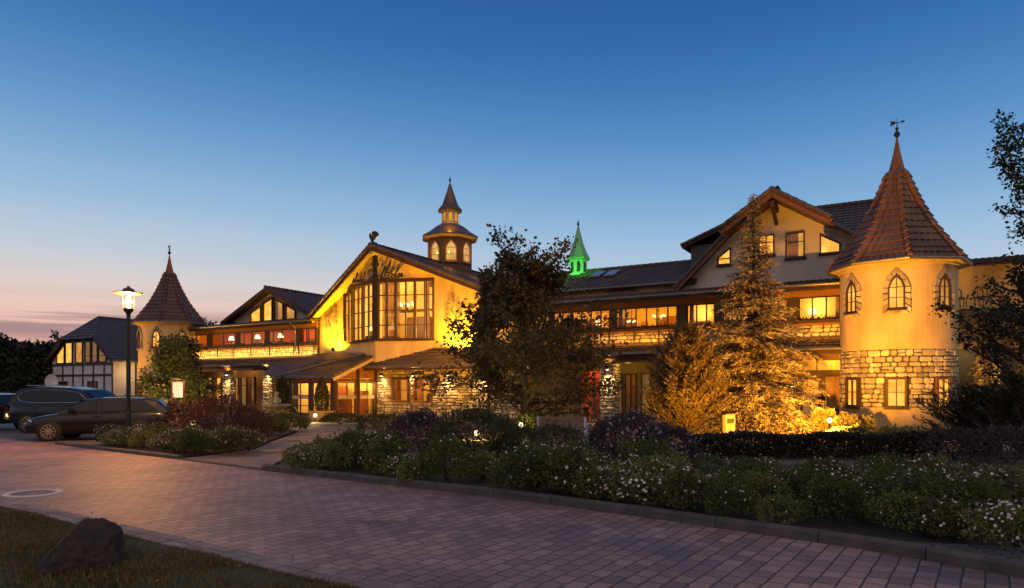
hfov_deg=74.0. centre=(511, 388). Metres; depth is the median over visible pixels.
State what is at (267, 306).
window
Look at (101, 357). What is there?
window
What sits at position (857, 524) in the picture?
planting bed
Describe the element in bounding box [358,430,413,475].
rose bush
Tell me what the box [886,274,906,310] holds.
window
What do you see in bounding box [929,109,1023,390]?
oak tree
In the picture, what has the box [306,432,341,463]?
rose bush
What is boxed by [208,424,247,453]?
rose bush
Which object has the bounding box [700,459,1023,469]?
gravel path
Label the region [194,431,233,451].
rose bush
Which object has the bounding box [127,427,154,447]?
rose bush
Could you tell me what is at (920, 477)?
rose bush
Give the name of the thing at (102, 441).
rose bush
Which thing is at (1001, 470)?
rose bush
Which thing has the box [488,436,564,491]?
rose bush
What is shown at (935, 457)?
rose bush
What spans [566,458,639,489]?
rose bush
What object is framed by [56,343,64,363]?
window
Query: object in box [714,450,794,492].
rose bush
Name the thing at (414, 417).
purple shrub
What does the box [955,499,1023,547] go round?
rose bush
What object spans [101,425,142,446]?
rose bush
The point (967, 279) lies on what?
annex building
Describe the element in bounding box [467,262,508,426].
maple tree
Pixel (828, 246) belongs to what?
window
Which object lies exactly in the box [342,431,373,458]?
rose bush
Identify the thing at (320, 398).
potted cypress
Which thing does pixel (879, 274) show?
hotel building
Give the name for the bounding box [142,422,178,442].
rose bush
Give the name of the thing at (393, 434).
rose bush
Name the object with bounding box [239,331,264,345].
window
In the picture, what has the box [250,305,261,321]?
window
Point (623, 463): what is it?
rose bush
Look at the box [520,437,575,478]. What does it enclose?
rose bush
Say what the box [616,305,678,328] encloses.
window
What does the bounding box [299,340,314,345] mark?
window box
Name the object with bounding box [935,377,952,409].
window
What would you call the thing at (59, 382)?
window
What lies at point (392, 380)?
window
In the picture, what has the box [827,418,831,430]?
garden light
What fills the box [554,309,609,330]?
window
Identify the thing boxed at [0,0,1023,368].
sky
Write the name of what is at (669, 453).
rose bush
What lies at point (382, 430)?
rose bush
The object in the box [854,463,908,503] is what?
rose bush
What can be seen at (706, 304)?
window
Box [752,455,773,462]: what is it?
rose bush
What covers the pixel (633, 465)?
rose bush
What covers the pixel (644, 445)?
rose bush
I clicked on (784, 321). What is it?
window box
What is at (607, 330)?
window box
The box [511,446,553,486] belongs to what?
rose bush
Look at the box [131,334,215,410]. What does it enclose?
garden maple
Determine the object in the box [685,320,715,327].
window box
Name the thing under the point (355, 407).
porch window
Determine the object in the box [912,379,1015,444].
juniper bush
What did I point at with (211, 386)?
garden maple
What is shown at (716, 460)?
rose bush
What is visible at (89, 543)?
boulder
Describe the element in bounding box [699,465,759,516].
rose bush
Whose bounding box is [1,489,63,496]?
manhole cover
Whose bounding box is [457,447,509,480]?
rose bush
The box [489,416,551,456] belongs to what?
green shrub
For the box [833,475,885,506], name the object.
rose bush
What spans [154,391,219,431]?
barberry shrub
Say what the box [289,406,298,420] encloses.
shrub
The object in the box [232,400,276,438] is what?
barberry shrub
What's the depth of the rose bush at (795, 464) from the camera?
11.17 m
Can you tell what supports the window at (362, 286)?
in the hotel building at (879, 274)
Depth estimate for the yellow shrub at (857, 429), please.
20.18 m
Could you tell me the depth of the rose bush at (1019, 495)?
7.66 m
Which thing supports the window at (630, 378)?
in the hotel building at (879, 274)
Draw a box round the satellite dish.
[45,374,57,386]
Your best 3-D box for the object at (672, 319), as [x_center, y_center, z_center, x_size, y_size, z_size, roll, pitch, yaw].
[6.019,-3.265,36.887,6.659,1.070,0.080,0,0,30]
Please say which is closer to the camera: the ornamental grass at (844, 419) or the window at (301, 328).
the ornamental grass at (844, 419)
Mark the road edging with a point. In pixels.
(297, 568)
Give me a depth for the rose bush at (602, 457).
10.89 m
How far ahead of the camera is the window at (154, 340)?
48.15 m
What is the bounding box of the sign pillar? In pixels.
[722,413,735,437]
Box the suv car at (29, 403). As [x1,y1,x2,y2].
[6,385,115,433]
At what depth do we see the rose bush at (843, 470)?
9.66 m
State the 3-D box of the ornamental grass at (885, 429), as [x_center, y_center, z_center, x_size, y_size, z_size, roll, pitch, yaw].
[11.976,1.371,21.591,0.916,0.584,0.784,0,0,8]
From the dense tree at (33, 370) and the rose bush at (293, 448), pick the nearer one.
the rose bush at (293, 448)
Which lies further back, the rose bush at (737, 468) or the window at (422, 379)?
the window at (422, 379)
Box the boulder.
[37,517,124,576]
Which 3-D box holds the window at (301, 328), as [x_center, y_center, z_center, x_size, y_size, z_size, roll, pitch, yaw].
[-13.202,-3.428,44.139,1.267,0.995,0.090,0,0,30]
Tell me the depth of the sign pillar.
22.30 m
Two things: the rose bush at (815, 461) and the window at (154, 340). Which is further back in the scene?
the window at (154, 340)
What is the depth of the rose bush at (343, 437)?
13.70 m
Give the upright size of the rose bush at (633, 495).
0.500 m
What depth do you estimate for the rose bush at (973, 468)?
7.92 m
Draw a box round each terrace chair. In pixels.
[958,289,964,306]
[973,286,990,305]
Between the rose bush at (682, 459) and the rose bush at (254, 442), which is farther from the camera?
the rose bush at (254, 442)
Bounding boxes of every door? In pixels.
[291,382,308,414]
[312,382,330,409]
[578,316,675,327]
[800,377,820,423]
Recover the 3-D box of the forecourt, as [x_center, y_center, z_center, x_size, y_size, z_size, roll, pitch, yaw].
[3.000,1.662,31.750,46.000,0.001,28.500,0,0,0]
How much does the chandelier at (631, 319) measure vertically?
0.932 m
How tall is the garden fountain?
1.520 m
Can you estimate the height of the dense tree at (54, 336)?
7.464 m
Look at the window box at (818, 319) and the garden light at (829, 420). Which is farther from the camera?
the window box at (818, 319)
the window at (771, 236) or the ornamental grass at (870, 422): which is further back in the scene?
the window at (771, 236)
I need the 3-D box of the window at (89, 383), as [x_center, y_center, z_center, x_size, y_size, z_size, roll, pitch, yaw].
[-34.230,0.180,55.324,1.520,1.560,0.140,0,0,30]
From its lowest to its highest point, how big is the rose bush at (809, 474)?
0.688 m
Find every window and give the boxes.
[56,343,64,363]
[58,381,67,384]
[65,342,72,363]
[75,342,82,362]
[84,341,90,362]
[87,381,97,388]
[91,341,97,362]
[98,348,106,362]
[136,330,139,348]
[137,383,141,394]
[151,329,160,347]
[206,377,212,401]
[211,333,234,345]
[213,377,221,405]
[236,377,238,404]
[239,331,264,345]
[241,377,246,406]
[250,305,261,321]
[250,377,254,406]
[262,297,272,320]
[268,329,294,344]
[273,297,283,320]
[285,304,295,319]
[301,328,314,342]
[337,382,356,413]
[342,281,373,344]
[360,382,374,414]
[376,279,434,340]
[389,379,409,402]
[412,378,432,402]
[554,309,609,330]
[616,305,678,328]
[619,373,622,412]
[625,373,636,415]
[641,373,651,416]
[687,303,715,324]
[716,247,731,266]
[757,298,789,320]
[758,234,775,256]
[784,231,805,259]
[799,295,839,319]
[818,234,840,255]
[823,375,840,411]
[843,280,857,314]
[843,378,859,408]
[884,377,908,409]
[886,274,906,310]
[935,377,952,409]
[937,273,953,309]
[975,361,1002,385]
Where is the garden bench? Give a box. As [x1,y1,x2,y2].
[537,416,588,440]
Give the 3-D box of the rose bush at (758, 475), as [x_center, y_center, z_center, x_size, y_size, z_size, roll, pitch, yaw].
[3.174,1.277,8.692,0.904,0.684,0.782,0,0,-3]
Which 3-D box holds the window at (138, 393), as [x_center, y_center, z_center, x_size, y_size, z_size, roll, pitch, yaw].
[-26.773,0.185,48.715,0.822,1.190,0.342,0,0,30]
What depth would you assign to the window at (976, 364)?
28.89 m
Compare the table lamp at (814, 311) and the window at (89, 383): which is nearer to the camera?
the table lamp at (814, 311)
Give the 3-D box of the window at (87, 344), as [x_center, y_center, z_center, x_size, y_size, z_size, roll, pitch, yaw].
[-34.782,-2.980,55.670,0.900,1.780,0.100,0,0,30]
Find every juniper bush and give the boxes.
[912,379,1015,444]
[946,367,1023,454]
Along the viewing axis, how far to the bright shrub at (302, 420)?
25.25 m
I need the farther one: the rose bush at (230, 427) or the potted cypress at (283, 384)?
the potted cypress at (283, 384)
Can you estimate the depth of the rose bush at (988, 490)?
7.45 m
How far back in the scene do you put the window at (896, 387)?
25.04 m
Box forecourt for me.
[228,414,1021,450]
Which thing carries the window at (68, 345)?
in the half timbered house
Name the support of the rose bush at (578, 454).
on the planting bed at (857, 524)
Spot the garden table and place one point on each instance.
(568, 412)
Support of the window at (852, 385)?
in the hotel building at (879, 274)
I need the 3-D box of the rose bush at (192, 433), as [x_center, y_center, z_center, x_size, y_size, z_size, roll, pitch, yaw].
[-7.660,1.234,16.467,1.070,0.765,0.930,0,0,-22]
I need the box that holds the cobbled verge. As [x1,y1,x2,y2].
[911,542,1023,561]
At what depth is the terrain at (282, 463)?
21.49 m
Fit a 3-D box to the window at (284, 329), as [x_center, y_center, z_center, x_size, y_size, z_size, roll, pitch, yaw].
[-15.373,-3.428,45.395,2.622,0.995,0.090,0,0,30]
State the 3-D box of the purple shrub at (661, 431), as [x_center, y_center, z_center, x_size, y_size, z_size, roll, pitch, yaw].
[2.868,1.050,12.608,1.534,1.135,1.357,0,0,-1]
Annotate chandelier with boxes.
[400,302,412,310]
[627,309,634,324]
[652,314,665,319]
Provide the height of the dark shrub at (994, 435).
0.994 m
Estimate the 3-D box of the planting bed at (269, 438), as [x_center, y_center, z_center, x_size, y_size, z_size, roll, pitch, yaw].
[-10.879,1.650,26.610,4.965,0.080,21.832,0,0,-9]
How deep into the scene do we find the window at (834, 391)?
28.34 m
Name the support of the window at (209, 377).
in the hotel building at (879, 274)
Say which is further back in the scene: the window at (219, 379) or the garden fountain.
the window at (219, 379)
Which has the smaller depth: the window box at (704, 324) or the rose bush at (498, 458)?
the rose bush at (498, 458)
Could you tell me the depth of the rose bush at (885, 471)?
8.59 m
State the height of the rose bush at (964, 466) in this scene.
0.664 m
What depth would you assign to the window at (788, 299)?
29.52 m
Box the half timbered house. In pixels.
[43,316,138,395]
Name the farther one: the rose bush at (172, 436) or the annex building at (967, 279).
the annex building at (967, 279)
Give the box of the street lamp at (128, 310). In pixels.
[113,286,143,443]
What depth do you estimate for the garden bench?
18.21 m
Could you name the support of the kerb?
on the road
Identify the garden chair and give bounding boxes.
[546,408,560,420]
[583,408,599,430]
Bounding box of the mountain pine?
[633,321,739,433]
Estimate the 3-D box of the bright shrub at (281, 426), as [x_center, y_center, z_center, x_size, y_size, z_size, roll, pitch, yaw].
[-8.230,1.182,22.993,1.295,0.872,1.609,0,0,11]
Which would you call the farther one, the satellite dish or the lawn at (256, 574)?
the satellite dish
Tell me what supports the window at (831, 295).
in the hotel building at (879, 274)
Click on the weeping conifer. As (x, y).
(980, 376)
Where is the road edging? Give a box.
[0,498,412,587]
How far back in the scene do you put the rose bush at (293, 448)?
13.74 m
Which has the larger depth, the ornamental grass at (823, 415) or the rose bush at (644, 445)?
the ornamental grass at (823, 415)
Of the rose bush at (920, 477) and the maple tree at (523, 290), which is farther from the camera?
the maple tree at (523, 290)
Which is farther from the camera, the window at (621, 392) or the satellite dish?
the satellite dish
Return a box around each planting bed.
[95,419,294,457]
[284,439,1023,546]
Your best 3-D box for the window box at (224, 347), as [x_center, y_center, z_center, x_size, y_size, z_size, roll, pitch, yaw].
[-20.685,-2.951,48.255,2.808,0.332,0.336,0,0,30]
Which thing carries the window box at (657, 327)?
attached to the hotel building at (879, 274)
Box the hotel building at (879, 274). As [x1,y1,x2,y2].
[131,120,972,431]
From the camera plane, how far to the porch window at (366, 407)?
40.03 m
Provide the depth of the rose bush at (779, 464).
10.91 m
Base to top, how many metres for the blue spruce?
10.128 m
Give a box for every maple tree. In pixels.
[406,223,633,426]
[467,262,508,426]
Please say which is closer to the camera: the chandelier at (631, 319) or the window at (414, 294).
the chandelier at (631, 319)
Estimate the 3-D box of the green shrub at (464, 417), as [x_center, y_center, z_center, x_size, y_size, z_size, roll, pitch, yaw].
[-0.777,0.865,13.875,2.251,1.507,1.954,0,0,-26]
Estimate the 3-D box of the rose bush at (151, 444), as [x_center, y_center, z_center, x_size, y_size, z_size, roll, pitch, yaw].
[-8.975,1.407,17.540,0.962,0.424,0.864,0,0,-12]
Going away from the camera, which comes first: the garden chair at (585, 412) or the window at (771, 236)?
the garden chair at (585, 412)
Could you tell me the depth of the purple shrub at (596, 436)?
12.96 m
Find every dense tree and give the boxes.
[0,332,26,392]
[0,337,56,393]
[41,335,59,345]
[202,316,217,324]
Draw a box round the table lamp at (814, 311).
[808,308,816,316]
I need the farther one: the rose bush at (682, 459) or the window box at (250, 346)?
the window box at (250, 346)
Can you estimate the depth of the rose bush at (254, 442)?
17.36 m
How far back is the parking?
23.24 m
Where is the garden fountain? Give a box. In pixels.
[261,391,290,414]
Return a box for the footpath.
[189,417,363,467]
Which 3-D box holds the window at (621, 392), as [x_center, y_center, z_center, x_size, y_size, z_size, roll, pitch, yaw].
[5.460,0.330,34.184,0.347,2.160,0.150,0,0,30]
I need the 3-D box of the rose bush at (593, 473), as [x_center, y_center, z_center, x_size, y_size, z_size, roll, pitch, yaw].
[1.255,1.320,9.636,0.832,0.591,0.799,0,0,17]
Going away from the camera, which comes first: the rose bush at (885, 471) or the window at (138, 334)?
the rose bush at (885, 471)
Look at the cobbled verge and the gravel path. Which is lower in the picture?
the cobbled verge
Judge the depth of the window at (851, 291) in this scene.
26.32 m
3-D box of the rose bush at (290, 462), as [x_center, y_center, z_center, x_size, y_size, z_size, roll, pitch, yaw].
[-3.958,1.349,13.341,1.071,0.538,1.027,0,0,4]
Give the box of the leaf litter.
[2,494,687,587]
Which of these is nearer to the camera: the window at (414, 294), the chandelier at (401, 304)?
the window at (414, 294)
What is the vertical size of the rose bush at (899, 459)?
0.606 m
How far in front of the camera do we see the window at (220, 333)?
48.36 m
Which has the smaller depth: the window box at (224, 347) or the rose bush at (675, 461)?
the rose bush at (675, 461)
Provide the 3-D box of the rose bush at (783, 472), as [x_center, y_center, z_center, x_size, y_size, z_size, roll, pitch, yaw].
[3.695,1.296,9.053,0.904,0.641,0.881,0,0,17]
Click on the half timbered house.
(91, 353)
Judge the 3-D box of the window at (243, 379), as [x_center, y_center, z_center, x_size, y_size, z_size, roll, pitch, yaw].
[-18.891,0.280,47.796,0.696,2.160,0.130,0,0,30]
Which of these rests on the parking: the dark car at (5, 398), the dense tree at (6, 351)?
the dark car at (5, 398)
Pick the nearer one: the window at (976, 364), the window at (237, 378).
the window at (976, 364)
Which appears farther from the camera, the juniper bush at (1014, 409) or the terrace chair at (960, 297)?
the terrace chair at (960, 297)
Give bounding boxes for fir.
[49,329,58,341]
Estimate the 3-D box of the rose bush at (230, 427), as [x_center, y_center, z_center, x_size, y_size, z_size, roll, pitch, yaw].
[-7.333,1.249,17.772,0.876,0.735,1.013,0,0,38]
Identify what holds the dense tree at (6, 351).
on the terrain at (282, 463)
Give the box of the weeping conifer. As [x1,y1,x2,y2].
[963,349,1011,422]
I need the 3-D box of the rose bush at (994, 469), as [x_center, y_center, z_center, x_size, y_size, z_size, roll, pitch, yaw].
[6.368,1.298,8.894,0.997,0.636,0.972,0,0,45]
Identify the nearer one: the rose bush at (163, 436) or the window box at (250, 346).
the rose bush at (163, 436)
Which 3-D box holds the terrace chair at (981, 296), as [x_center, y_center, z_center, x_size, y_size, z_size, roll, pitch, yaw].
[20.453,-3.996,29.531,0.600,0.952,0.515,0,0,13]
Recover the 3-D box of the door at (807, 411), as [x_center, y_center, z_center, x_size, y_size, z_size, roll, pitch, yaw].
[12.633,0.530,28.734,0.832,2.040,0.121,0,0,30]
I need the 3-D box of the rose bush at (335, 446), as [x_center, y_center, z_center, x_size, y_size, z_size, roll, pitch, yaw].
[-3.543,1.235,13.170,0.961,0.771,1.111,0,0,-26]
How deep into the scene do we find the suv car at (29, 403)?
24.90 m
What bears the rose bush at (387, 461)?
on the planting bed at (857, 524)
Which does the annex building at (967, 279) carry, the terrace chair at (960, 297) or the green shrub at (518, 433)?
the terrace chair at (960, 297)
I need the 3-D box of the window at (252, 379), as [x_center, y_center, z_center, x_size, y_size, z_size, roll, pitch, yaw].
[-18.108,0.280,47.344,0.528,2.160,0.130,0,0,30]
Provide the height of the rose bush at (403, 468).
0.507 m
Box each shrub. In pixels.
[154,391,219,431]
[167,385,269,433]
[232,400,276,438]
[247,411,289,435]
[271,408,311,429]
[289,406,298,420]
[319,412,362,423]
[355,408,403,430]
[384,399,454,458]
[392,408,425,428]
[423,394,523,462]
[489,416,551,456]
[513,409,563,427]
[526,420,587,447]
[576,403,684,461]
[628,416,710,464]
[825,423,876,441]
[906,423,1004,459]
[951,419,1023,465]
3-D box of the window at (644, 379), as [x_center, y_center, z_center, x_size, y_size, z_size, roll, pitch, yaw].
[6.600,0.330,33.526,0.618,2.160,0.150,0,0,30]
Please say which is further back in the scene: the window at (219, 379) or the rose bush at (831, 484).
the window at (219, 379)
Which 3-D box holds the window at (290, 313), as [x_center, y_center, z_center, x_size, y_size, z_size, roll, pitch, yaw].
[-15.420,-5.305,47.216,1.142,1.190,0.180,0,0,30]
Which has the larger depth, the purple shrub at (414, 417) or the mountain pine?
the mountain pine
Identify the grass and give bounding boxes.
[805,406,836,431]
[828,411,862,429]
[857,413,877,431]
[872,423,905,434]
[900,424,922,432]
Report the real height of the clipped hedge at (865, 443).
0.694 m
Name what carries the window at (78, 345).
in the half timbered house
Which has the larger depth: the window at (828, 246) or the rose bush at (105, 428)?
the window at (828, 246)
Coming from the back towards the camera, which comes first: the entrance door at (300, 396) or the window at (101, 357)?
the window at (101, 357)
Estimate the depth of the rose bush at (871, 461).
11.36 m
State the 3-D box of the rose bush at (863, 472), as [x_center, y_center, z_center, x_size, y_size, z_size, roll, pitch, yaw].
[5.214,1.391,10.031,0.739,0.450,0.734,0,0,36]
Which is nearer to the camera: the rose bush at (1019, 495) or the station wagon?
the rose bush at (1019, 495)
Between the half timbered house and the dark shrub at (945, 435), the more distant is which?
the half timbered house
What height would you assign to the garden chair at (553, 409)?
0.920 m
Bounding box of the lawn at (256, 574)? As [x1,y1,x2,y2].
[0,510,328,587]
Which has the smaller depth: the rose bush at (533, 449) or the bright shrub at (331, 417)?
the rose bush at (533, 449)
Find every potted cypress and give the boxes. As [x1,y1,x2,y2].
[275,375,290,413]
[308,377,335,420]
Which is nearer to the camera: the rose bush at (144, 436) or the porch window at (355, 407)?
the rose bush at (144, 436)
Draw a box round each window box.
[208,344,234,349]
[236,343,263,348]
[265,341,294,346]
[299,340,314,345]
[579,327,609,332]
[614,322,675,331]
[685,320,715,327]
[757,318,789,324]
[797,314,839,323]
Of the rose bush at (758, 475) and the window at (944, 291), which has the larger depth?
the window at (944, 291)
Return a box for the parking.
[0,416,223,444]
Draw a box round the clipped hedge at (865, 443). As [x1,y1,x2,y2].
[686,430,945,458]
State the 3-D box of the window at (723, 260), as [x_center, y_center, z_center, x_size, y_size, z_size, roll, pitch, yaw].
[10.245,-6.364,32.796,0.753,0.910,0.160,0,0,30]
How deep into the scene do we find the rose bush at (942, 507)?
7.15 m
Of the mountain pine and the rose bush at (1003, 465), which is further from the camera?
the mountain pine
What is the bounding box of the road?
[0,437,1023,587]
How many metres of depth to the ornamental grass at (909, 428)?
21.30 m
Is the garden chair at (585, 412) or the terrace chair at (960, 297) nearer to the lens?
the garden chair at (585, 412)
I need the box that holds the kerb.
[55,441,1023,578]
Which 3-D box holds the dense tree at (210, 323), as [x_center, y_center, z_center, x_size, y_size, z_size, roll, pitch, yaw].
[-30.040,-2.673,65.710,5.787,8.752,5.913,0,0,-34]
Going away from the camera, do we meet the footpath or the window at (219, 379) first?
the footpath
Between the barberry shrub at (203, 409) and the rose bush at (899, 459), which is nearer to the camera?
the rose bush at (899, 459)
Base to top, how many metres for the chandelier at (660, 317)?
0.778 m
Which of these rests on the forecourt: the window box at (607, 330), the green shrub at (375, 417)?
the green shrub at (375, 417)
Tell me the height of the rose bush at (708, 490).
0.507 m
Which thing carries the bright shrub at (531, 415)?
on the forecourt
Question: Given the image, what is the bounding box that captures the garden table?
[554,412,582,425]
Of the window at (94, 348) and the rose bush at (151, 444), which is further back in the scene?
the window at (94, 348)
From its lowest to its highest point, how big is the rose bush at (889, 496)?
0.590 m
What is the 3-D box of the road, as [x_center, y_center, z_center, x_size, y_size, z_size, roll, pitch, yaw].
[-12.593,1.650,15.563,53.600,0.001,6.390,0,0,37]
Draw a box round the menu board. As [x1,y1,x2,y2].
[171,379,185,425]
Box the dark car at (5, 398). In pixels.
[0,391,17,428]
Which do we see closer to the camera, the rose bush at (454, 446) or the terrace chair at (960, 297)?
the rose bush at (454, 446)
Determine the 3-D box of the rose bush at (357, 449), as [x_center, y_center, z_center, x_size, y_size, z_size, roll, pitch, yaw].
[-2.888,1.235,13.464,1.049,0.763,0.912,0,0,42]
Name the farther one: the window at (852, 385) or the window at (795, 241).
the window at (795, 241)
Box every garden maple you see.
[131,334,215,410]
[150,331,223,402]
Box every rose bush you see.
[92,421,124,444]
[98,428,129,445]
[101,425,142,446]
[126,426,160,448]
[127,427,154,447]
[139,420,170,445]
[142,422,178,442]
[146,436,177,450]
[153,425,191,451]
[163,423,205,452]
[172,424,218,454]
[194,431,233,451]
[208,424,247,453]
[217,422,248,439]
[232,426,264,450]
[279,444,335,468]
[280,439,322,466]
[305,433,353,470]
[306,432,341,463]
[324,422,372,466]
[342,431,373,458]
[344,431,386,465]
[351,424,409,461]
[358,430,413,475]
[369,426,394,452]
[379,450,426,478]
[394,453,440,480]
[417,428,485,482]
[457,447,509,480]
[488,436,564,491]
[488,452,531,482]
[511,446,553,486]
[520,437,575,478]
[536,439,599,495]
[557,438,604,472]
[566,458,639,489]
[569,461,627,500]
[586,449,620,482]
[595,469,682,504]
[606,455,651,488]
[613,453,681,496]
[615,430,669,474]
[636,447,701,488]
[646,445,688,469]
[648,454,697,487]
[652,459,714,509]
[680,473,741,507]
[688,448,733,484]
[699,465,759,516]
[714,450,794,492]
[724,462,797,512]
[727,457,752,477]
[748,487,806,523]
[751,456,785,476]
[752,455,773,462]
[758,461,825,506]
[772,461,864,512]
[788,459,804,469]
[793,468,876,521]
[794,451,849,497]
[807,455,863,495]
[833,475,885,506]
[853,452,892,471]
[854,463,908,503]
[854,468,888,489]
[859,455,942,511]
[863,479,942,532]
[868,448,905,467]
[871,463,977,522]
[896,449,963,494]
[914,493,976,537]
[921,454,953,464]
[930,457,983,481]
[934,463,1011,520]
[936,465,1022,530]
[951,460,1023,507]
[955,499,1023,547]
[964,462,1023,489]
[996,476,1023,524]
[998,461,1023,482]
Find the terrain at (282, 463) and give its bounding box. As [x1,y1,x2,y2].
[1,411,299,575]
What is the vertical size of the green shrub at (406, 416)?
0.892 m
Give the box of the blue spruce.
[689,192,833,434]
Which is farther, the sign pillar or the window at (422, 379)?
the window at (422, 379)
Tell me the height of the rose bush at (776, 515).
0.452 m
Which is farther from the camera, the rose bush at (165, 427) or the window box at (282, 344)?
the window box at (282, 344)
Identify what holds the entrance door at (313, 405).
in the hotel building at (879, 274)
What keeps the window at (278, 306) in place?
in the hotel building at (879, 274)
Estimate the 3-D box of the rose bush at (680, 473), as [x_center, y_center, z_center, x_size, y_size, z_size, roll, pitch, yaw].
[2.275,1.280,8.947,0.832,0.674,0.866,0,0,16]
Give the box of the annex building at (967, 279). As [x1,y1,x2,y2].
[957,254,1023,395]
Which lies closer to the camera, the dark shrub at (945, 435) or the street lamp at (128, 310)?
the dark shrub at (945, 435)
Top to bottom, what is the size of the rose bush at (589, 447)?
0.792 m
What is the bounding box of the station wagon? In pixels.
[23,395,180,441]
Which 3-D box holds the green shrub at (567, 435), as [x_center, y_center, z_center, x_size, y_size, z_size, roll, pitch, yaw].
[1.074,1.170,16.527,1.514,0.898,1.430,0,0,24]
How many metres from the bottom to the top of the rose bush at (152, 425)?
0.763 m
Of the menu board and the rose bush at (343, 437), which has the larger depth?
the menu board
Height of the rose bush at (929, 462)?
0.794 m

